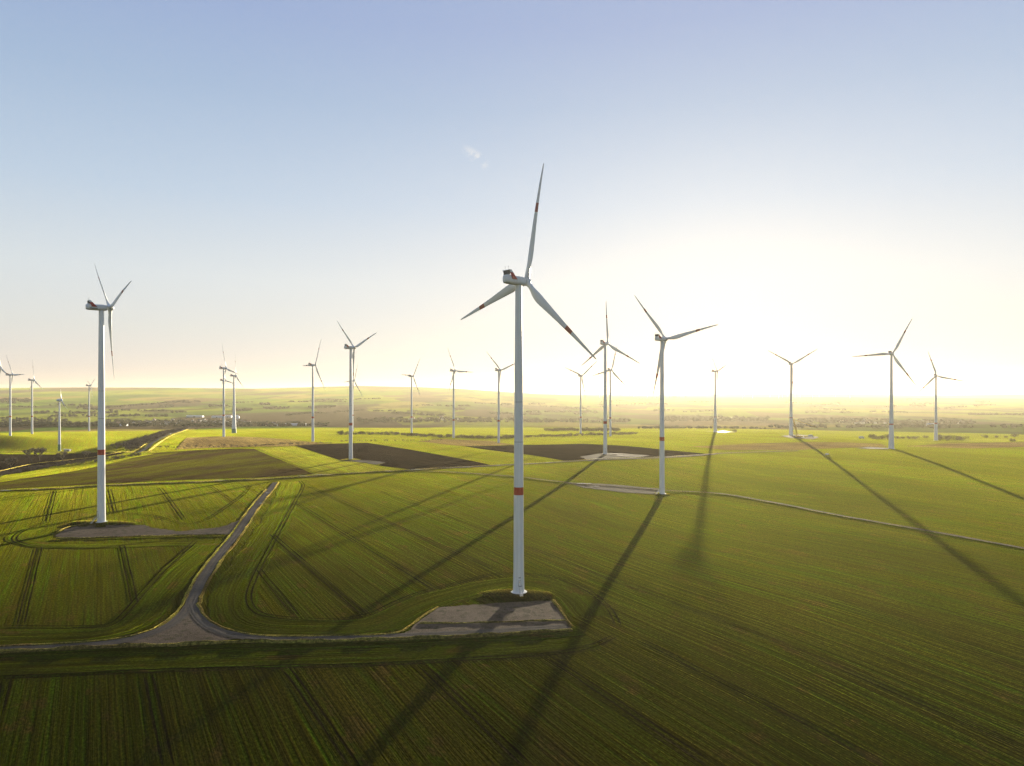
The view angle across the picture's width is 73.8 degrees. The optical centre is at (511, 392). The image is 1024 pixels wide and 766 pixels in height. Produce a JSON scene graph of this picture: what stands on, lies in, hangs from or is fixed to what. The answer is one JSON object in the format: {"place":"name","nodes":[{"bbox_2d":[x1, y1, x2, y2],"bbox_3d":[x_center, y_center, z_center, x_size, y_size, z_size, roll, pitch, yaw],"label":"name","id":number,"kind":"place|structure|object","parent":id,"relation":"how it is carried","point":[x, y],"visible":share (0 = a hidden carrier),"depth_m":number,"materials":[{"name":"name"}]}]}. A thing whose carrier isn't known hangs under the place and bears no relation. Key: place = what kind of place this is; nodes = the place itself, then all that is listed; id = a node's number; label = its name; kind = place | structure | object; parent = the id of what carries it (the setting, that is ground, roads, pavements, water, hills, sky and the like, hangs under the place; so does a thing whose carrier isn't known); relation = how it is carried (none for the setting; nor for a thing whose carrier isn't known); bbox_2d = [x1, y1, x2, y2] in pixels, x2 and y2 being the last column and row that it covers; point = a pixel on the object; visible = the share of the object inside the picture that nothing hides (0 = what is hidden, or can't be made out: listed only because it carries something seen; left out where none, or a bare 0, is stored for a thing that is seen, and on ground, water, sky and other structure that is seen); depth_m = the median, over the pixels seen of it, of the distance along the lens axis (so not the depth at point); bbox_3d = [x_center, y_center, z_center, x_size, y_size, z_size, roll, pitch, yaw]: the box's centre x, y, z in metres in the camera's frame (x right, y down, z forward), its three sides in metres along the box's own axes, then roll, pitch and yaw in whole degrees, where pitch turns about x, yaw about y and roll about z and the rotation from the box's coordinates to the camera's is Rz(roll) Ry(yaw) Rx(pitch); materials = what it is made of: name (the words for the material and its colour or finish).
{"place":"outdoors","nodes":[
{"label":"outdoors","id":0,"kind":"place"},
{"bbox_2d":[17,548,36,623],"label":"wheel track","id":1,"kind":"structure","parent":0,"point":[18,619],"depth_m":305.38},
{"bbox_2d":[0,452,127,474],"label":"ploughed field","id":2,"kind":"structure","parent":0,"point":[25,460],"depth_m":1113.51,"materials":[{"name":"soil"}]},
{"bbox_2d":[0,451,130,470],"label":"track","id":3,"kind":"structure","parent":0,"point":[50,461],"depth_m":1045.82,"materials":[{"name":"gravel"}]},
{"bbox_2d":[11,521,170,547],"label":"wheel track","id":4,"kind":"structure","parent":0,"point":[55,547],"depth_m":394.39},
{"bbox_2d":[16,522,171,546],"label":"wheel track","id":5,"kind":"structure","parent":0,"point":[57,546],"depth_m":395.94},
{"bbox_2d":[13,543,194,627],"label":"wheel track","id":6,"kind":"structure","parent":0,"point":[139,599],"depth_m":296.97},
{"bbox_2d":[0,482,276,648],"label":"gravel road","id":7,"kind":"structure","parent":0,"point":[187,599],"depth_m":307.64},
{"bbox_2d":[0,482,273,648],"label":"wheel rut","id":8,"kind":"structure","parent":7,"relation":"on","point":[183,609],"depth_m":288.02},
{"bbox_2d":[98,483,275,644],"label":"wheel rut","id":9,"kind":"structure","parent":7,"relation":"on","point":[202,581],"depth_m":318.58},
{"bbox_2d":[144,676,162,765],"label":"wheel track","id":10,"kind":"structure","parent":0,"point":[153,722],"depth_m":194.23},
{"bbox_2d":[0,449,311,488],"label":"sparse field","id":11,"kind":"structure","parent":0,"point":[209,464],"depth_m":771.51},
{"bbox_2d":[152,674,173,764],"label":"wheel track","id":12,"kind":"structure","parent":0,"point":[162,718],"depth_m":195.27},
{"bbox_2d":[136,427,189,452],"bbox_3d":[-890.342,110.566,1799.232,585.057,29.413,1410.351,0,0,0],"label":"road","id":13,"kind":"structure","parent":0,"point":[148,446],"depth_m":1373.44,"materials":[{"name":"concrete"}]},
{"bbox_2d":[137,486,248,522],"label":"wheel track","id":14,"kind":"structure","parent":0,"point":[209,516],"depth_m":488.96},
{"bbox_2d":[176,436,324,448],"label":"brown field","id":15,"kind":"structure","parent":0,"point":[216,441],"depth_m":1217.97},
{"bbox_2d":[219,347,236,436],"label":"wind turbine","id":16,"kind":"object","parent":15,"relation":"on","point":[223,382],"visible":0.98,"depth_m":1391.18,"materials":[{"name":"paint"}]},
{"bbox_2d":[261,569,300,615],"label":"wheel track","id":17,"kind":"structure","parent":0,"point":[281,593],"depth_m":306.22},
{"bbox_2d":[281,669,348,765],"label":"wheel track","id":18,"kind":"structure","parent":0,"point":[320,723],"depth_m":194.78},
{"bbox_2d":[259,446,396,473],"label":"pale field","id":19,"kind":"structure","parent":0,"point":[315,463],"depth_m":824.71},
{"bbox_2d":[186,601,568,639],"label":"gravel road","id":20,"kind":"structure","parent":0,"point":[204,621],"depth_m":261.29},
{"bbox_2d":[189,602,566,639],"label":"wheel rut","id":21,"kind":"structure","parent":20,"relation":"on","point":[190,604],"depth_m":262.46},
{"bbox_2d":[295,443,488,469],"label":"ploughed field","id":22,"kind":"structure","parent":0,"point":[395,457],"depth_m":908.66,"materials":[{"name":"soil"}]},
{"bbox_2d":[340,460,384,464],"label":"crane pad","id":23,"kind":"object","parent":22,"relation":"on","point":[370,462],"visible":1,"depth_m":833.64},
{"bbox_2d":[337,321,375,458],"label":"wind turbine","id":24,"kind":"object","parent":23,"relation":"on","point":[351,355],"visible":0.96,"depth_m":854.45,"materials":[{"name":"paint"}]},
{"bbox_2d":[307,486,492,569],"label":"wheel track","id":25,"kind":"structure","parent":0,"point":[406,530],"depth_m":433.25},
{"bbox_2d":[310,486,495,568],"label":"wheel track","id":26,"kind":"structure","parent":0,"point":[410,530],"depth_m":436.14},
{"bbox_2d":[66,450,797,487],"bbox_3d":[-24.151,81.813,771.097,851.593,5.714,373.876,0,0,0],"label":"gravel road","id":27,"kind":"structure","parent":0,"point":[536,463],"depth_m":800.70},
{"bbox_2d":[251,481,620,623],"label":"wheel track","id":28,"kind":"structure","parent":0,"point":[391,602],"depth_m":310.63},
{"bbox_2d":[420,439,510,445],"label":"brown field","id":29,"kind":"structure","parent":0,"point":[465,442],"depth_m":1277.01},
{"bbox_2d":[488,354,514,442],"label":"wind turbine","id":30,"kind":"object","parent":29,"relation":"on","point":[498,431],"visible":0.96,"depth_m":1312.61,"materials":[{"name":"paint"}]},
{"bbox_2d":[420,619,565,623],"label":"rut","id":31,"kind":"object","parent":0,"point":[490,621],"depth_m":271.70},
{"bbox_2d":[0,386,1023,765],"bbox_3d":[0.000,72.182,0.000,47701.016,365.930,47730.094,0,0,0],"label":"ground","id":32,"kind":"structure","parent":0,"point":[930,618],"depth_m":333.98,"materials":[{"name":"plant"}]},
{"bbox_2d":[2,677,11,713],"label":"wheel track","id":33,"kind":"structure","parent":32,"relation":"on","point":[8,692],"depth_m":210.01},
{"bbox_2d":[1,457,17,468],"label":"bare tree","id":34,"kind":"object","parent":32,"relation":"on","point":[9,459],"visible":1,"depth_m":959.65,"materials":[{"name":"brown plant"}]},
{"bbox_2d":[6,359,23,435],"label":"wind turbine","id":35,"kind":"object","parent":32,"relation":"on","point":[10,384],"visible":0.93,"depth_m":1553.68,"materials":[{"name":"paint"}]},
{"bbox_2d":[22,448,39,461],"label":"bare tree","id":36,"kind":"object","parent":32,"relation":"on","point":[35,450],"visible":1,"depth_m":1080.56,"materials":[{"name":"brown plant"}]},
{"bbox_2d":[24,547,41,623],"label":"wheel track","id":37,"kind":"structure","parent":32,"relation":"on","point":[35,574],"depth_m":309.12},
{"bbox_2d":[28,371,39,433],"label":"wind turbine","id":38,"kind":"object","parent":32,"relation":"on","point":[32,381],"visible":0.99,"depth_m":1775.90,"materials":[{"name":"paint"}]},
{"bbox_2d":[30,447,46,460],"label":"bare tree","id":39,"kind":"object","parent":32,"relation":"on","point":[41,450],"visible":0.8,"depth_m":1096.91,"materials":[{"name":"brown plant"}]},
{"bbox_2d":[56,382,65,450],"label":"wind turbine","id":40,"kind":"object","parent":32,"relation":"on","point":[59,430],"visible":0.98,"depth_m":1318.11,"materials":[{"name":"paint"}]},
{"bbox_2d":[55,451,67,460],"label":"bare tree","id":41,"kind":"object","parent":32,"relation":"on","point":[63,453],"visible":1,"depth_m":1070.63,"materials":[{"name":"brown plant"}]},
{"bbox_2d":[0,454,150,478],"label":"grass verge","id":42,"kind":"object","parent":32,"relation":"on","point":[63,468],"depth_m":891.12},
{"bbox_2d":[86,380,93,430],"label":"wind turbine","id":43,"kind":"object","parent":32,"relation":"on","point":[89,405],"visible":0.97,"depth_m":2095.68,"materials":[{"name":"paint"}]},
{"bbox_2d":[73,520,135,525],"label":"grass mound","id":44,"kind":"object","parent":32,"relation":"on","point":[111,522],"depth_m":443.41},
{"bbox_2d":[85,263,130,523],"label":"wind turbine","id":45,"kind":"object","parent":44,"relation":"on","point":[101,497],"visible":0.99,"depth_m":444.91,"materials":[{"name":"paint"}]},
{"bbox_2d":[0,544,223,644],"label":"headland","id":46,"kind":"structure","parent":32,"relation":"on","point":[152,606],"depth_m":278.70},
{"bbox_2d":[6,542,191,625],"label":"wheel track","id":47,"kind":"structure","parent":46,"relation":"on","point":[118,616],"depth_m":275.96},
{"bbox_2d":[5,527,223,548],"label":"headland","id":48,"kind":"structure","parent":32,"relation":"on","point":[24,537],"depth_m":394.57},
{"bbox_2d":[110,442,122,449],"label":"bare tree","id":49,"kind":"object","parent":32,"relation":"on","point":[117,444],"visible":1,"depth_m":1189.62,"materials":[{"name":"brown plant"}]},
{"bbox_2d":[119,545,131,602],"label":"wheel track","id":50,"kind":"structure","parent":32,"relation":"on","point":[125,575],"depth_m":331.05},
{"bbox_2d":[124,444,135,450],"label":"roadside tree","id":51,"kind":"object","parent":32,"relation":"on","point":[129,448],"visible":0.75,"depth_m":1181.62,"materials":[{"name":"green plant"}]},
{"bbox_2d":[124,545,137,601],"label":"wheel track","id":52,"kind":"structure","parent":32,"relation":"on","point":[131,574],"depth_m":332.11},
{"bbox_2d":[0,489,266,646],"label":"grass verge","id":53,"kind":"object","parent":32,"relation":"on","point":[169,618],"depth_m":285.20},
{"bbox_2d":[56,534,232,538],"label":"grass verge","id":54,"kind":"object","parent":32,"relation":"on","point":[140,536],"depth_m":411.65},
{"bbox_2d":[55,519,242,538],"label":"crane pad","id":55,"kind":"object","parent":32,"relation":"on","point":[108,530],"visible":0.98,"depth_m":427.02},
{"bbox_2d":[0,398,328,426],"bbox_3d":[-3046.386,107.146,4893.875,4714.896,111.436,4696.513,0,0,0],"label":"valley woodland","id":56,"kind":"object","parent":32,"relation":"on","point":[47,422],"visible":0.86,"depth_m":3338.08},
{"bbox_2d":[148,429,187,450],"bbox_3d":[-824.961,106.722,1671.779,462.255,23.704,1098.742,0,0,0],"label":"grass verge","id":57,"kind":"object","parent":32,"relation":"on","point":[153,447],"depth_m":1386.21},
{"bbox_2d":[127,614,236,643],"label":"gravel junction","id":58,"kind":"object","parent":32,"relation":"on","point":[188,628],"visible":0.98,"depth_m":257.08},
{"bbox_2d":[126,485,251,523],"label":"wheel track","id":59,"kind":"structure","parent":32,"relation":"on","point":[207,519],"depth_m":480.43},
{"bbox_2d":[186,415,203,416],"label":"storage hall","id":60,"kind":"structure","parent":32,"relation":"on","point":[195,416],"depth_m":4009.22,"materials":[{"name":"metal"}]},
{"bbox_2d":[9,468,427,489],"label":"grass verge","id":61,"kind":"object","parent":32,"relation":"on","point":[212,480],"depth_m":652.54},
{"bbox_2d":[0,468,439,490],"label":"grass verge","id":62,"kind":"object","parent":32,"relation":"on","point":[217,481],"depth_m":650.53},
{"bbox_2d":[230,364,241,432],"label":"wind turbine","id":63,"kind":"object","parent":32,"relation":"on","point":[233,416],"visible":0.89,"depth_m":1663.75,"materials":[{"name":"paint"}]},
{"bbox_2d":[197,482,278,603],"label":"grass verge","id":64,"kind":"object","parent":32,"relation":"on","point":[217,566],"depth_m":376.51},
{"bbox_2d":[256,569,294,616],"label":"wheel track","id":65,"kind":"structure","parent":32,"relation":"on","point":[276,594],"depth_m":304.75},
{"bbox_2d":[0,628,572,653],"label":"grass verge","id":66,"kind":"object","parent":32,"relation":"on","point":[316,640],"depth_m":249.72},
{"bbox_2d":[0,627,601,676],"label":"headland","id":67,"kind":"structure","parent":32,"relation":"on","point":[134,659],"depth_m":240.42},
{"bbox_2d":[3,634,613,675],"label":"wheel track","id":68,"kind":"structure","parent":67,"relation":"on","point":[305,664],"depth_m":230.91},
{"bbox_2d":[2,636,617,678],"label":"wheel track","id":69,"kind":"structure","parent":67,"relation":"on","point":[306,667],"depth_m":228.61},
{"bbox_2d":[303,341,324,440],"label":"wind turbine","id":70,"kind":"object","parent":32,"relation":"on","point":[312,435],"visible":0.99,"depth_m":1250.86,"materials":[{"name":"paint"}]},
{"bbox_2d":[271,535,358,612],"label":"wheel track","id":71,"kind":"structure","parent":32,"relation":"on","point":[318,577],"depth_m":329.83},
{"bbox_2d":[196,603,438,636],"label":"grass verge","id":72,"kind":"object","parent":32,"relation":"on","point":[199,606],"depth_m":259.42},
{"bbox_2d":[195,601,564,637],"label":"wheel rut","id":73,"kind":"structure","parent":72,"relation":"on","point":[356,636],"depth_m":259.63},
{"bbox_2d":[274,534,365,612],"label":"wheel track","id":74,"kind":"structure","parent":32,"relation":"on","point":[323,576],"depth_m":332.38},
{"bbox_2d":[288,667,359,765],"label":"wheel track","id":75,"kind":"structure","parent":32,"relation":"on","point":[328,720],"depth_m":195.89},
{"bbox_2d":[346,365,361,430],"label":"wind turbine","id":76,"kind":"object","parent":32,"relation":"on","point":[352,400],"visible":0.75,"depth_m":1883.35,"materials":[{"name":"paint"}]},
{"bbox_2d":[297,504,431,588],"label":"wheel track","id":77,"kind":"structure","parent":32,"relation":"on","point":[368,549],"depth_m":384.04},
{"bbox_2d":[299,503,435,587],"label":"wheel track","id":78,"kind":"structure","parent":32,"relation":"on","point":[370,547],"depth_m":390.90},
{"bbox_2d":[208,481,608,634],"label":"headland","id":79,"kind":"structure","parent":32,"relation":"on","point":[228,607],"depth_m":302.45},
{"bbox_2d":[245,481,615,625],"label":"wheel track","id":80,"kind":"structure","parent":79,"relation":"on","point":[383,609],"depth_m":310.27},
{"bbox_2d":[401,362,419,432],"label":"wind turbine","id":81,"kind":"object","parent":32,"relation":"on","point":[411,376],"visible":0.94,"depth_m":1679.39,"materials":[{"name":"paint"}]},
{"bbox_2d":[448,350,467,437],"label":"wind turbine","id":82,"kind":"object","parent":32,"relation":"on","point":[453,371],"visible":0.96,"depth_m":1423.05,"materials":[{"name":"paint"}]},
{"bbox_2d":[416,664,522,765],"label":"wheel track","id":83,"kind":"structure","parent":32,"relation":"on","point":[486,731],"depth_m":195.10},
{"bbox_2d":[423,663,531,764],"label":"wheel track","id":84,"kind":"structure","parent":32,"relation":"on","point":[496,731],"depth_m":197.86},
{"bbox_2d":[405,601,570,632],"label":"crane pad","id":85,"kind":"object","parent":32,"relation":"on","point":[516,611],"visible":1,"depth_m":279.33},
{"bbox_2d":[4,396,1023,415],"bbox_3d":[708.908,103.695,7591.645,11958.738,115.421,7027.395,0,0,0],"label":"valley woodland","id":86,"kind":"object","parent":32,"relation":"on","point":[393,411],"visible":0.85,"depth_m":5630.49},
{"bbox_2d":[477,589,552,599],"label":"grass mound","id":87,"kind":"object","parent":32,"relation":"on","point":[535,595],"depth_m":304.60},
{"bbox_2d":[461,163,596,597],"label":"wind turbine","id":88,"kind":"object","parent":87,"relation":"on","point":[515,283],"visible":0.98,"depth_m":305.73,"materials":[{"name":"paint"}]},
{"bbox_2d":[551,599,572,626],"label":"grass verge","id":89,"kind":"object","parent":32,"relation":"on","point":[559,607],"depth_m":285.43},
{"bbox_2d":[565,361,596,432],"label":"wind turbine","id":90,"kind":"object","parent":32,"relation":"on","point":[579,375],"visible":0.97,"depth_m":1649.84,"materials":[{"name":"paint"}]},
{"bbox_2d":[593,351,625,435],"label":"wind turbine","id":91,"kind":"object","parent":32,"relation":"on","point":[609,369],"visible":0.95,"depth_m":1445.10,"materials":[{"name":"paint"}]},
{"bbox_2d":[569,483,658,493],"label":"crane pad","id":92,"kind":"object","parent":32,"relation":"on","point":[628,490],"visible":0.97,"depth_m":630.28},
{"bbox_2d":[440,450,790,467],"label":"grass verge","id":93,"kind":"object","parent":32,"relation":"on","point":[609,458],"depth_m":815.63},
{"bbox_2d":[542,656,705,765],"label":"wheel track","id":94,"kind":"structure","parent":32,"relation":"on","point":[673,743],"depth_m":196.99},
{"bbox_2d":[548,655,714,764],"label":"wheel track","id":95,"kind":"structure","parent":32,"relation":"on","point":[679,740],"depth_m":198.66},
{"bbox_2d":[635,296,717,494],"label":"wind turbine","id":96,"kind":"object","parent":32,"relation":"on","point":[663,339],"visible":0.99,"depth_m":616.32,"materials":[{"name":"paint"}]},
{"bbox_2d":[356,415,1022,428],"bbox_3d":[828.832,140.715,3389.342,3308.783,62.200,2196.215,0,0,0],"label":"valley woodland","id":97,"kind":"object","parent":32,"relation":"on","point":[742,418],"visible":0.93,"depth_m":3522.89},
{"bbox_2d":[711,358,725,431],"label":"wind turbine","id":98,"kind":"object","parent":32,"relation":"on","point":[715,416],"visible":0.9,"depth_m":1566.25,"materials":[{"name":"paint"}]},
{"bbox_2d":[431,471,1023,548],"bbox_3d":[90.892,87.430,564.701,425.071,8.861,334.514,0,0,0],"label":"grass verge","id":99,"kind":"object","parent":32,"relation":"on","point":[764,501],"depth_m":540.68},
{"bbox_2d":[784,435,817,438],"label":"crane pad","id":100,"kind":"object","parent":32,"relation":"on","point":[803,437],"visible":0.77,"depth_m":1268.42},
{"bbox_2d":[768,349,816,435],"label":"wind turbine","id":101,"kind":"object","parent":100,"relation":"on","point":[791,409],"visible":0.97,"depth_m":1331.16,"materials":[{"name":"paint"}]},
{"bbox_2d":[793,419,808,437],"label":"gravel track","id":102,"kind":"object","parent":100,"relation":"on","point":[799,436],"visible":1,"depth_m":1248.46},
{"bbox_2d":[863,447,889,448],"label":"crane pad","id":103,"kind":"object","parent":32,"relation":"on","point":[875,448],"visible":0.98,"depth_m":1002.99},
{"bbox_2d":[852,319,915,448],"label":"wind turbine","id":104,"kind":"object","parent":103,"relation":"on","point":[891,424],"visible":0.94,"depth_m":1006.87,"materials":[{"name":"paint"}]},
{"bbox_2d":[917,352,965,439],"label":"wind turbine","id":105,"kind":"object","parent":32,"relation":"on","point":[935,422],"visible":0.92,"depth_m":1479.40,"materials":[{"name":"paint"}]},
{"bbox_2d":[0,0,1023,394],"label":"sky","id":106,"kind":"structure","parent":0,"point":[794,178],"materials":[{"name":"blue"}]},
{"bbox_2d":[466,444,715,460],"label":"ploughed field","id":107,"kind":"structure","parent":0,"point":[567,452],"depth_m":952.99,"materials":[{"name":"soil"}]},
{"bbox_2d":[580,453,649,460],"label":"crane pad","id":108,"kind":"object","parent":107,"relation":"on","point":[610,455],"visible":0.98,"depth_m":848.16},
{"bbox_2d":[581,305,638,454],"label":"wind turbine","id":109,"kind":"object","parent":108,"relation":"on","point":[603,344],"visible":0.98,"depth_m":862.37,"materials":[{"name":"paint"}]},
{"bbox_2d":[442,471,1023,547],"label":"gravel road","id":110,"kind":"structure","parent":0,"point":[794,506],"depth_m":526.61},
{"bbox_2d":[636,639,877,762],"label":"wheel track","id":111,"kind":"structure","parent":0,"point":[761,702],"depth_m":204.94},
{"bbox_2d":[641,638,881,759],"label":"wheel track","id":112,"kind":"structure","parent":0,"point":[763,699],"depth_m":206.84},
{"bbox_2d":[528,547,1020,747],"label":"wheel track","id":113,"kind":"structure","parent":0,"point":[805,654],"depth_m":237.75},
{"bbox_2d":[530,546,1020,743],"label":"wheel track","id":114,"kind":"structure","parent":0,"point":[809,653],"depth_m":238.37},
{"bbox_2d":[690,442,886,449],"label":"brown field","id":115,"kind":"structure","parent":0,"point":[791,446],"depth_m":1040.64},
{"bbox_2d":[905,438,1023,442],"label":"pale field","id":116,"kind":"structure","parent":0,"point":[987,440],"depth_m":1423.70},
{"bbox_2d":[909,442,1023,447],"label":"brown field","id":117,"kind":"structure","parent":0,"point":[984,445],"depth_m":1158.18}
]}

